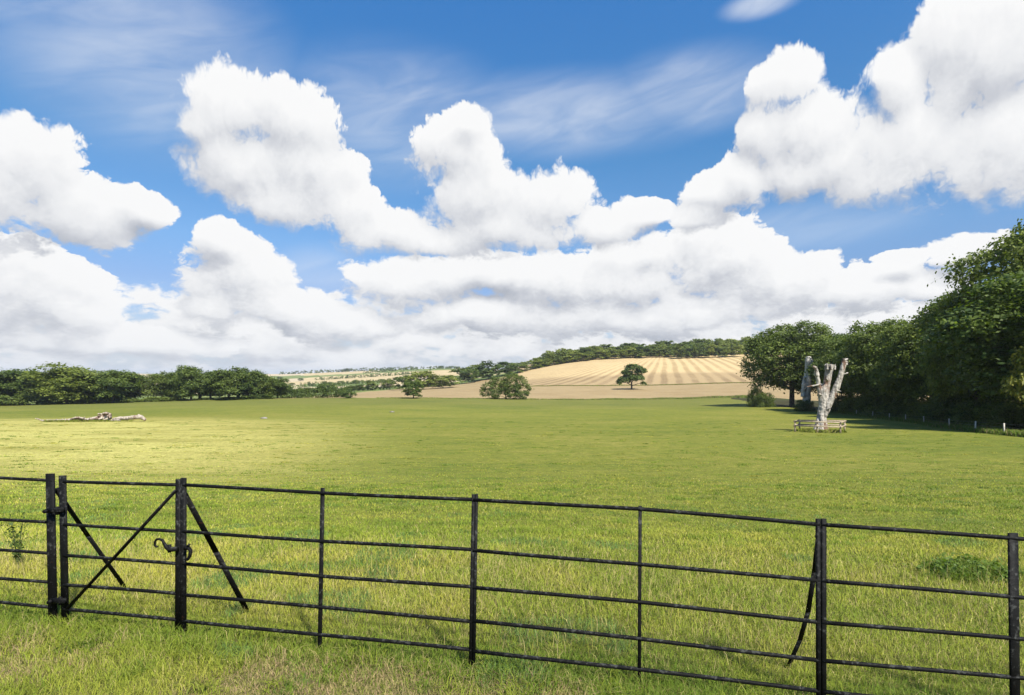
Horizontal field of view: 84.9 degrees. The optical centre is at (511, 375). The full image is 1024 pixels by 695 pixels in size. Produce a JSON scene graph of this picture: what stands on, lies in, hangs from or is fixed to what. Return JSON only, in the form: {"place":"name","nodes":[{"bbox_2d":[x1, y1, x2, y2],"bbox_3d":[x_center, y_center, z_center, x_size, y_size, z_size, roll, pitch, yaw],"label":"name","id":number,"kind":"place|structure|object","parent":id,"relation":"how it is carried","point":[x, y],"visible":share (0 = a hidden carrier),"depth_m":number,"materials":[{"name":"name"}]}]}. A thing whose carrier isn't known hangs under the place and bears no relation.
{"place":"outdoors","nodes":[
{"label":"outdoors","id":0,"kind":"place"},
{"bbox_2d":[43,419,105,421],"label":"rough grass","id":1,"kind":"structure","parent":0,"point":[79,420],"depth_m":80.95,"materials":[{"name":"green plant"}]},
{"bbox_2d":[5,368,517,404],"bbox_3d":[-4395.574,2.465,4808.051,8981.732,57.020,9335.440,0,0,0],"label":"farmland","id":2,"kind":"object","parent":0,"point":[378,389],"visible":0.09,"depth_m":809.50,"materials":[{"name":"plant"}]},
{"bbox_2d":[158,368,188,396],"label":"tree","id":3,"kind":"object","parent":2,"relation":"on","point":[170,388],"visible":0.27,"depth_m":235.50,"materials":[{"name":"green plant"}]},
{"bbox_2d":[247,374,279,397],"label":"tree","id":4,"kind":"object","parent":2,"relation":"on","point":[263,385],"visible":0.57,"depth_m":238.84,"materials":[{"name":"green plant"}]},
{"bbox_2d":[319,381,336,390],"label":"tree","id":5,"kind":"object","parent":2,"relation":"on","point":[325,383],"visible":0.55,"depth_m":429.03,"materials":[{"name":"green plant"}]},
{"bbox_2d":[279,366,416,373],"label":"hedge","id":6,"kind":"object","parent":2,"relation":"on","point":[322,371],"visible":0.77,"depth_m":2071.91,"materials":[{"name":"green plant"}]},
{"bbox_2d":[299,378,396,386],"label":"hedge","id":7,"kind":"object","parent":2,"relation":"on","point":[335,383],"visible":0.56,"depth_m":846.95,"materials":[{"name":"green plant"}]},
{"bbox_2d":[365,380,377,389],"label":"tree","id":8,"kind":"object","parent":2,"relation":"on","point":[372,384],"visible":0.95,"depth_m":468.45,"materials":[{"name":"green plant"}]},
{"bbox_2d":[379,379,395,387],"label":"tree","id":9,"kind":"object","parent":2,"relation":"on","point":[386,384],"visible":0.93,"depth_m":467.76,"materials":[{"name":"green plant"}]},
{"bbox_2d":[363,366,459,372],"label":"hedge","id":10,"kind":"object","parent":2,"relation":"on","point":[405,368],"visible":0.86,"depth_m":1670.92,"materials":[{"name":"green plant"}]},
{"bbox_2d":[471,360,503,377],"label":"tree","id":11,"kind":"object","parent":2,"relation":"on","point":[483,368],"visible":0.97,"depth_m":516.86,"materials":[{"name":"green plant"}]},
{"bbox_2d":[493,361,519,373],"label":"tree","id":12,"kind":"object","parent":2,"relation":"on","point":[507,368],"visible":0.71,"depth_m":535.46,"materials":[{"name":"green plant"}]},
{"bbox_2d":[140,369,463,393],"bbox_3d":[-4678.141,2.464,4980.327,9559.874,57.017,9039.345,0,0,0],"label":"pale fields","id":13,"kind":"structure","parent":0,"point":[295,379],"depth_m":1480.36,"materials":[{"name":"beige plant"}]},
{"bbox_2d":[156,370,501,384],"bbox_3d":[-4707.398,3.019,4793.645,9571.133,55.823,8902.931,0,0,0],"label":"corn fields","id":14,"kind":"structure","parent":0,"point":[311,380],"depth_m":1258.96,"materials":[{"name":"beige plant"}]},
{"bbox_2d":[314,369,432,379],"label":"hedge","id":15,"kind":"object","parent":14,"relation":"on","point":[346,376],"visible":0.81,"depth_m":1274.13,"materials":[{"name":"green plant"}]},
{"bbox_2d":[10,364,928,405],"bbox_3d":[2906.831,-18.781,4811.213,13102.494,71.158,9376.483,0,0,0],"label":"stubble field","id":16,"kind":"structure","parent":0,"point":[466,390],"depth_m":308.94,"materials":[{"name":"plant"}]},
{"bbox_2d":[0,368,40,401],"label":"tree","id":17,"kind":"object","parent":16,"relation":"on","point":[8,388],"visible":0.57,"depth_m":221.69,"materials":[{"name":"green plant"}]},
{"bbox_2d":[12,371,70,398],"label":"tree","id":18,"kind":"object","parent":16,"relation":"on","point":[29,383],"visible":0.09,"depth_m":225.27,"materials":[{"name":"green plant"}]},
{"bbox_2d":[59,369,104,403],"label":"tree","id":19,"kind":"object","parent":16,"relation":"on","point":[100,373],"visible":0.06,"depth_m":231.13,"materials":[{"name":"green plant"}]},
{"bbox_2d":[106,370,151,402],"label":"tree","id":20,"kind":"object","parent":16,"relation":"on","point":[144,381],"visible":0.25,"depth_m":235.29,"materials":[{"name":"green plant"}]},
{"bbox_2d":[139,370,178,397],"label":"tree","id":21,"kind":"object","parent":16,"relation":"on","point":[155,379],"visible":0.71,"depth_m":234.96,"materials":[{"name":"green plant"}]},
{"bbox_2d":[265,378,292,396],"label":"tree","id":22,"kind":"object","parent":16,"relation":"on","point":[280,384],"visible":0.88,"depth_m":241.55,"materials":[{"name":"green plant"}]},
{"bbox_2d":[277,381,347,397],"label":"hedge","id":23,"kind":"object","parent":16,"relation":"on","point":[318,389],"visible":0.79,"depth_m":245.41,"materials":[{"name":"green plant"}]},
{"bbox_2d":[357,383,441,390],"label":"hedge","id":24,"kind":"object","parent":16,"relation":"on","point":[377,387],"visible":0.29,"depth_m":473.33,"materials":[{"name":"green plant"}]},
{"bbox_2d":[391,375,412,388],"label":"tree","id":25,"kind":"object","parent":16,"relation":"on","point":[399,379],"visible":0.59,"depth_m":436.91,"materials":[{"name":"green plant"}]},
{"bbox_2d":[403,371,434,387],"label":"tree","id":26,"kind":"object","parent":16,"relation":"on","point":[417,376],"visible":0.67,"depth_m":426.40,"materials":[{"name":"green plant"}]},
{"bbox_2d":[422,373,447,387],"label":"tree","id":27,"kind":"object","parent":16,"relation":"on","point":[436,377],"visible":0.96,"depth_m":422.97,"materials":[{"name":"green plant"}]},
{"bbox_2d":[437,375,459,385],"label":"tree","id":28,"kind":"object","parent":16,"relation":"on","point":[448,381],"visible":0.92,"depth_m":427.42,"materials":[{"name":"green plant"}]},
{"bbox_2d":[448,367,481,382],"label":"tree","id":29,"kind":"object","parent":16,"relation":"on","point":[465,375],"visible":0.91,"depth_m":498.52,"materials":[{"name":"green plant"}]},
{"bbox_2d":[616,363,648,389],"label":"oak tree","id":30,"kind":"object","parent":16,"relation":"on","point":[628,376],"visible":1,"depth_m":328.12,"materials":[{"name":"green plant"}]},
{"bbox_2d":[524,381,763,386],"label":"rough grass","id":31,"kind":"structure","parent":16,"relation":"on","point":[643,385],"depth_m":372.04,"materials":[{"name":"green plant"}]},
{"bbox_2d":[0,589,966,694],"bbox_3d":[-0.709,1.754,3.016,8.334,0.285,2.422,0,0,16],"label":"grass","id":32,"kind":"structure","parent":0,"point":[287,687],"depth_m":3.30,"materials":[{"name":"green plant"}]},
{"bbox_2d":[0,397,1023,694],"bbox_3d":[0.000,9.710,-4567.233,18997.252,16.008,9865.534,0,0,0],"label":"pasture","id":33,"kind":"structure","parent":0,"point":[528,417],"depth_m":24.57,"materials":[{"name":"green plant"}]},
{"bbox_2d":[0,393,23,405],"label":"bush","id":34,"kind":"object","parent":33,"relation":"on","point":[4,398],"visible":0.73,"depth_m":217.39,"materials":[{"name":"green plant"}]},
{"bbox_2d":[0,510,30,563],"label":"weed","id":35,"kind":"object","parent":33,"relation":"on","point":[17,545],"visible":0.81,"depth_m":5.28,"materials":[{"name":"green plant"}]},
{"bbox_2d":[8,387,56,405],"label":"bush","id":36,"kind":"object","parent":33,"relation":"on","point":[25,395],"visible":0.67,"depth_m":219.11,"materials":[{"name":"green plant"}]},
{"bbox_2d":[33,397,72,404],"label":"bush","id":37,"kind":"object","parent":33,"relation":"on","point":[47,402],"visible":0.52,"depth_m":220.79,"materials":[{"name":"green plant"}]},
{"bbox_2d":[9,361,105,403],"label":"tree","id":38,"kind":"object","parent":33,"relation":"on","point":[66,389],"visible":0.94,"depth_m":216.01,"materials":[{"name":"green plant"}]},
{"bbox_2d":[0,473,125,622],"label":"iron fence panel","id":39,"kind":"object","parent":33,"relation":"on","point":[50,523],"visible":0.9,"depth_m":3.94,"materials":[{"name":"black metal"}]},
{"bbox_2d":[42,475,192,632],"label":"iron gate","id":40,"kind":"structure","parent":39,"relation":"attached to","point":[60,510],"depth_m":3.81,"materials":[{"name":"black metal"}]},
{"bbox_2d":[35,412,145,420],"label":"fallen tree","id":41,"kind":"object","parent":33,"relation":"on","point":[105,415],"visible":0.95,"depth_m":81.46,"materials":[{"name":"grey wood"}]},
{"bbox_2d":[76,397,107,403],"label":"bush","id":42,"kind":"object","parent":33,"relation":"on","point":[85,400],"visible":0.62,"depth_m":222.86,"materials":[{"name":"green plant"}]},
{"bbox_2d":[75,369,143,402],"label":"tree","id":43,"kind":"object","parent":33,"relation":"on","point":[118,383],"visible":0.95,"depth_m":222.94,"materials":[{"name":"green plant"}]},
{"bbox_2d":[107,396,132,402],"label":"bush","id":44,"kind":"object","parent":33,"relation":"on","point":[121,398],"visible":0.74,"depth_m":226.78,"materials":[{"name":"green plant"}]},
{"bbox_2d":[121,398,147,402],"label":"bush","id":45,"kind":"object","parent":33,"relation":"on","point":[133,400],"visible":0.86,"depth_m":226.65,"materials":[{"name":"green plant"}]},
{"bbox_2d":[138,397,167,401],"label":"bush","id":46,"kind":"object","parent":33,"relation":"on","point":[151,399],"visible":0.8,"depth_m":227.19,"materials":[{"name":"green plant"}]},
{"bbox_2d":[158,396,185,400],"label":"bush","id":47,"kind":"object","parent":33,"relation":"on","point":[177,398],"visible":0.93,"depth_m":230.16,"materials":[{"name":"green plant"}]},
{"bbox_2d":[166,364,212,400],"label":"tree","id":48,"kind":"object","parent":33,"relation":"on","point":[185,374],"visible":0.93,"depth_m":227.20,"materials":[{"name":"green plant"}]},
{"bbox_2d":[189,370,225,398],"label":"tree","id":49,"kind":"object","parent":33,"relation":"on","point":[208,388],"visible":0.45,"depth_m":230.67,"materials":[{"name":"green plant"}]},
{"bbox_2d":[199,366,251,399],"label":"tree","id":50,"kind":"object","parent":33,"relation":"on","point":[223,377],"visible":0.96,"depth_m":228.29,"materials":[{"name":"green plant"}]},
{"bbox_2d":[230,367,269,398],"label":"tree","id":51,"kind":"object","parent":33,"relation":"on","point":[248,384],"visible":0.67,"depth_m":235.69,"materials":[{"name":"green plant"}]},
{"bbox_2d":[239,394,278,399],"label":"bush","id":52,"kind":"object","parent":33,"relation":"on","point":[259,396],"visible":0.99,"depth_m":235.18,"materials":[{"name":"green plant"}]},
{"bbox_2d":[180,478,474,669],"bbox_3d":[-1.169,1.337,3.746,2.041,1.320,0.492,0,0,12],"label":"iron fence panel","id":53,"kind":"object","parent":33,"relation":"on","point":[185,500],"visible":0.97,"depth_m":3.52,"materials":[{"name":"black metal"}]},
{"bbox_2d":[340,389,356,397],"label":"bush","id":54,"kind":"object","parent":33,"relation":"on","point":[348,393],"visible":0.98,"depth_m":235.54,"materials":[{"name":"green plant"}]},
{"bbox_2d":[400,380,424,397],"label":"tree","id":55,"kind":"object","parent":33,"relation":"on","point":[407,386],"visible":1,"depth_m":234.45,"materials":[{"name":"green plant"}]},
{"bbox_2d":[479,371,531,399],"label":"tree","id":56,"kind":"object","parent":33,"relation":"on","point":[509,392],"visible":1,"depth_m":236.33,"materials":[{"name":"green plant"}]},
{"bbox_2d":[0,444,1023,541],"bbox_3d":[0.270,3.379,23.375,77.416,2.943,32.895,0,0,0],"label":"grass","id":57,"kind":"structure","parent":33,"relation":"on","point":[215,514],"depth_m":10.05,"materials":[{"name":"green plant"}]},
{"bbox_2d":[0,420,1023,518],"bbox_3d":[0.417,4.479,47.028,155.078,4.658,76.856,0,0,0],"label":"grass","id":58,"kind":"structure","parent":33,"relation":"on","point":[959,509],"depth_m":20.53,"materials":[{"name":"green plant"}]},
{"bbox_2d":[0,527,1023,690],"bbox_3d":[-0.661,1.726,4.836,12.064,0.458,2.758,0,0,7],"label":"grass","id":59,"kind":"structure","parent":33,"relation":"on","point":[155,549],"depth_m":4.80,"materials":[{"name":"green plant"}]},
{"bbox_2d":[377,395,755,399],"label":"rough grass","id":60,"kind":"structure","parent":33,"relation":"on","point":[735,396],"depth_m":237.22,"materials":[{"name":"green plant"}]},
{"bbox_2d":[472,494,820,694],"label":"iron fence panel","id":61,"kind":"object","parent":33,"relation":"on","point":[815,575],"visible":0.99,"depth_m":3.12,"materials":[{"name":"black metal"}]},
{"bbox_2d":[745,386,763,406],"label":"bush","id":62,"kind":"object","parent":33,"relation":"on","point":[752,394],"visible":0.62,"depth_m":147.56,"materials":[{"name":"green plant"}]},
{"bbox_2d":[755,392,775,406],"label":"bush","id":63,"kind":"object","parent":33,"relation":"on","point":[761,398],"visible":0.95,"depth_m":144.13,"materials":[{"name":"green plant"}]},
{"bbox_2d":[793,399,814,411],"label":"bush","id":64,"kind":"object","parent":33,"relation":"on","point":[802,404],"visible":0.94,"depth_m":125.21,"materials":[{"name":"green plant"}]},
{"bbox_2d":[801,356,813,409],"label":"dead tree trunk","id":65,"kind":"object","parent":33,"relation":"on","point":[805,391],"visible":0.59,"depth_m":127.29,"materials":[{"name":"grey wood"}]},
{"bbox_2d":[793,419,845,432],"bbox_3d":[30.281,5.031,55.042,4.301,1.545,4.105,0,0,33],"label":"rail fence","id":66,"kind":"object","parent":33,"relation":"on","point":[839,425],"visible":0.82,"depth_m":54.01,"materials":[{"name":"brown wood"}]},
{"bbox_2d":[807,358,847,429],"bbox_3d":[30.831,2.144,54.849,4.303,7.822,1.666,0,0,0],"label":"dead tree trunk","id":67,"kind":"object","parent":33,"relation":"on","point":[826,397],"visible":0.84,"depth_m":54.65,"materials":[{"name":"grey wood"}]},
{"bbox_2d":[820,518,1023,694],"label":"iron fence panel","id":68,"kind":"object","parent":33,"relation":"on","point":[1013,597],"visible":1,"depth_m":2.94,"materials":[{"name":"black metal"}]},
{"bbox_2d":[831,409,1023,436],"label":"rough grass","id":69,"kind":"structure","parent":33,"relation":"on","point":[981,429],"depth_m":60.62,"materials":[{"name":"green plant"}]},
{"bbox_2d":[837,409,1023,432],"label":"wire fence","id":70,"kind":"object","parent":33,"relation":"on","point":[949,421],"visible":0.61,"depth_m":61.21,"materials":[{"name":"grey wood"}]},
{"bbox_2d":[902,550,1023,584],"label":"weed clump","id":71,"kind":"object","parent":33,"relation":"on","point":[954,565],"visible":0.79,"depth_m":5.42,"materials":[{"name":"green plant"}]},
{"bbox_2d":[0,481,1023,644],"bbox_3d":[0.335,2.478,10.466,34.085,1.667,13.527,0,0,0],"label":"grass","id":72,"kind":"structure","parent":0,"point":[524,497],"depth_m":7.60,"materials":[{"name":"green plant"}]},
{"bbox_2d":[0,0,1023,373],"label":"sky","id":73,"kind":"structure","parent":0,"point":[271,186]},
{"bbox_2d":[518,352,784,385],"bbox_3d":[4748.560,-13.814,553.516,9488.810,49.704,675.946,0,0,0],"label":"harvested hillside","id":74,"kind":"structure","parent":0,"point":[669,369],"depth_m":468.10,"materials":[{"name":"plant"}]},
{"bbox_2d":[510,362,530,371],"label":"tree","id":75,"kind":"object","parent":74,"relation":"on","point":[522,365],"visible":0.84,"depth_m":543.13,"materials":[{"name":"green plant"}]},
{"bbox_2d":[519,361,544,368],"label":"tree","id":76,"kind":"object","parent":74,"relation":"on","point":[535,365],"visible":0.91,"depth_m":556.20,"materials":[{"name":"green plant"}]},
{"bbox_2d":[553,355,564,363],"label":"tree","id":77,"kind":"object","parent":74,"relation":"on","point":[559,359],"visible":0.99,"depth_m":560.69,"materials":[{"name":"green plant"}]},
{"bbox_2d":[556,350,568,361],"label":"tree","id":78,"kind":"object","parent":74,"relation":"on","point":[561,352],"visible":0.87,"depth_m":565.52,"materials":[{"name":"green plant"}]},
{"bbox_2d":[596,349,608,357],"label":"tree","id":79,"kind":"object","parent":74,"relation":"on","point":[604,352],"visible":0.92,"depth_m":570.80,"materials":[{"name":"green plant"}]},
{"bbox_2d":[599,344,617,349],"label":"tree","id":80,"kind":"object","parent":74,"relation":"on","point":[608,346],"visible":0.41,"depth_m":593.13,"materials":[{"name":"green plant"}]},
{"bbox_2d":[612,349,628,357],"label":"tree","id":81,"kind":"object","parent":74,"relation":"on","point":[618,353],"visible":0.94,"depth_m":570.89,"materials":[{"name":"green plant"}]},
{"bbox_2d":[631,348,646,356],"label":"tree","id":82,"kind":"object","parent":74,"relation":"on","point":[635,353],"visible":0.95,"depth_m":570.75,"materials":[{"name":"green plant"}]},
{"bbox_2d":[636,345,652,356],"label":"tree","id":83,"kind":"object","parent":74,"relation":"on","point":[641,347],"visible":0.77,"depth_m":571.60,"materials":[{"name":"green plant"}]},
{"bbox_2d":[659,345,674,356],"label":"tree","id":84,"kind":"object","parent":74,"relation":"on","point":[671,351],"visible":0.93,"depth_m":570.64,"materials":[{"name":"green plant"}]},
{"bbox_2d":[672,344,684,357],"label":"tree","id":85,"kind":"object","parent":74,"relation":"on","point":[676,351],"visible":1,"depth_m":549.43,"materials":[{"name":"green plant"}]},
{"bbox_2d":[675,343,689,356],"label":"tree","id":86,"kind":"object","parent":74,"relation":"on","point":[684,346],"visible":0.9,"depth_m":548.52,"materials":[{"name":"green plant"}]},
{"bbox_2d":[693,342,708,356],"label":"tree","id":87,"kind":"object","parent":74,"relation":"on","point":[702,345],"visible":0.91,"depth_m":552.61,"materials":[{"name":"green plant"}]},
{"bbox_2d":[706,344,721,355],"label":"tree","id":88,"kind":"object","parent":74,"relation":"on","point":[712,348],"visible":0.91,"depth_m":551.45,"materials":[{"name":"green plant"}]},
{"bbox_2d":[716,346,731,355],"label":"tree","id":89,"kind":"object","parent":74,"relation":"on","point":[727,351],"visible":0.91,"depth_m":549.87,"materials":[{"name":"green plant"}]},
{"bbox_2d":[729,344,744,355],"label":"tree","id":90,"kind":"object","parent":74,"relation":"on","point":[739,349],"visible":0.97,"depth_m":548.81,"materials":[{"name":"green plant"}]},
{"bbox_2d":[796,427,846,432],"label":"rough grass","id":91,"kind":"structure","parent":0,"point":[812,430],"depth_m":53.72,"materials":[{"name":"green plant"}]},
{"bbox_2d":[731,397,1021,430],"bbox_3d":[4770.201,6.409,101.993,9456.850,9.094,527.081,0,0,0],"label":"woodland ground","id":92,"kind":"structure","parent":0,"point":[781,402],"depth_m":184.38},
{"bbox_2d":[736,319,835,406],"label":"tree","id":93,"kind":"object","parent":92,"relation":"on","point":[768,365],"visible":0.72,"depth_m":146.06,"materials":[{"name":"green plant"}]},
{"bbox_2d":[782,332,848,395],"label":"tree","id":94,"kind":"object","parent":92,"relation":"on","point":[794,382],"visible":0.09,"depth_m":144.18,"materials":[{"name":"green plant"}]},
{"bbox_2d":[804,334,867,405],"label":"tree","id":95,"kind":"object","parent":92,"relation":"on","point":[825,358],"visible":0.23,"depth_m":119.12,"materials":[{"name":"green plant"}]},
{"bbox_2d":[830,394,860,411],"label":"bush","id":96,"kind":"object","parent":92,"relation":"on","point":[837,401],"visible":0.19,"depth_m":122.04,"materials":[{"name":"green plant"}]},
{"bbox_2d":[837,393,878,413],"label":"bush","id":97,"kind":"object","parent":92,"relation":"on","point":[846,403],"visible":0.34,"depth_m":113.87,"materials":[{"name":"green plant"}]},
{"bbox_2d":[832,315,912,400],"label":"tree","id":98,"kind":"object","parent":92,"relation":"on","point":[857,373],"visible":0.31,"depth_m":103.28,"materials":[{"name":"green plant"}]},
{"bbox_2d":[859,308,960,418],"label":"tree","id":99,"kind":"object","parent":92,"relation":"on","point":[896,364],"visible":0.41,"depth_m":87.96,"materials":[{"name":"green plant"}]},
{"bbox_2d":[898,398,934,420],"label":"bush","id":100,"kind":"object","parent":92,"relation":"on","point":[913,411],"visible":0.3,"depth_m":86.39,"materials":[{"name":"green plant"}]},
{"bbox_2d":[895,291,982,389],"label":"tree","id":101,"kind":"object","parent":92,"relation":"on","point":[930,306],"visible":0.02,"depth_m":87.24,"materials":[{"name":"green plant"}]},
{"bbox_2d":[907,288,1011,406],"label":"tree","id":102,"kind":"object","parent":92,"relation":"on","point":[929,356],"visible":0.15,"depth_m":72.46,"materials":[{"name":"green plant"}]},
{"bbox_2d":[908,268,1023,405],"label":"tree","id":103,"kind":"object","parent":92,"relation":"on","point":[981,358],"visible":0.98,"depth_m":54.82,"materials":[{"name":"green plant"}]},
{"bbox_2d":[927,218,1023,385],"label":"tree","id":104,"kind":"object","parent":92,"relation":"on","point":[1011,247],"visible":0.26,"depth_m":65.50,"materials":[{"name":"green plant"}]},
{"bbox_2d":[959,380,1023,421],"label":"bush","id":105,"kind":"object","parent":92,"relation":"on","point":[986,398],"visible":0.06,"depth_m":70.49,"materials":[{"name":"green plant"}]},
{"bbox_2d":[965,403,1023,429],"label":"bush","id":106,"kind":"object","parent":92,"relation":"on","point":[980,410],"visible":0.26,"depth_m":63.24,"materials":[{"name":"green plant"}]},
{"bbox_2d":[980,399,1023,429],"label":"bush","id":107,"kind":"object","parent":92,"relation":"on","point":[1013,415],"visible":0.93,"depth_m":58.70,"materials":[{"name":"green plant"}]},
{"bbox_2d":[996,346,1023,408],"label":"tree","id":108,"kind":"object","parent":92,"relation":"on","point":[1009,383],"visible":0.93,"depth_m":50.40,"materials":[{"name":"green plant"}]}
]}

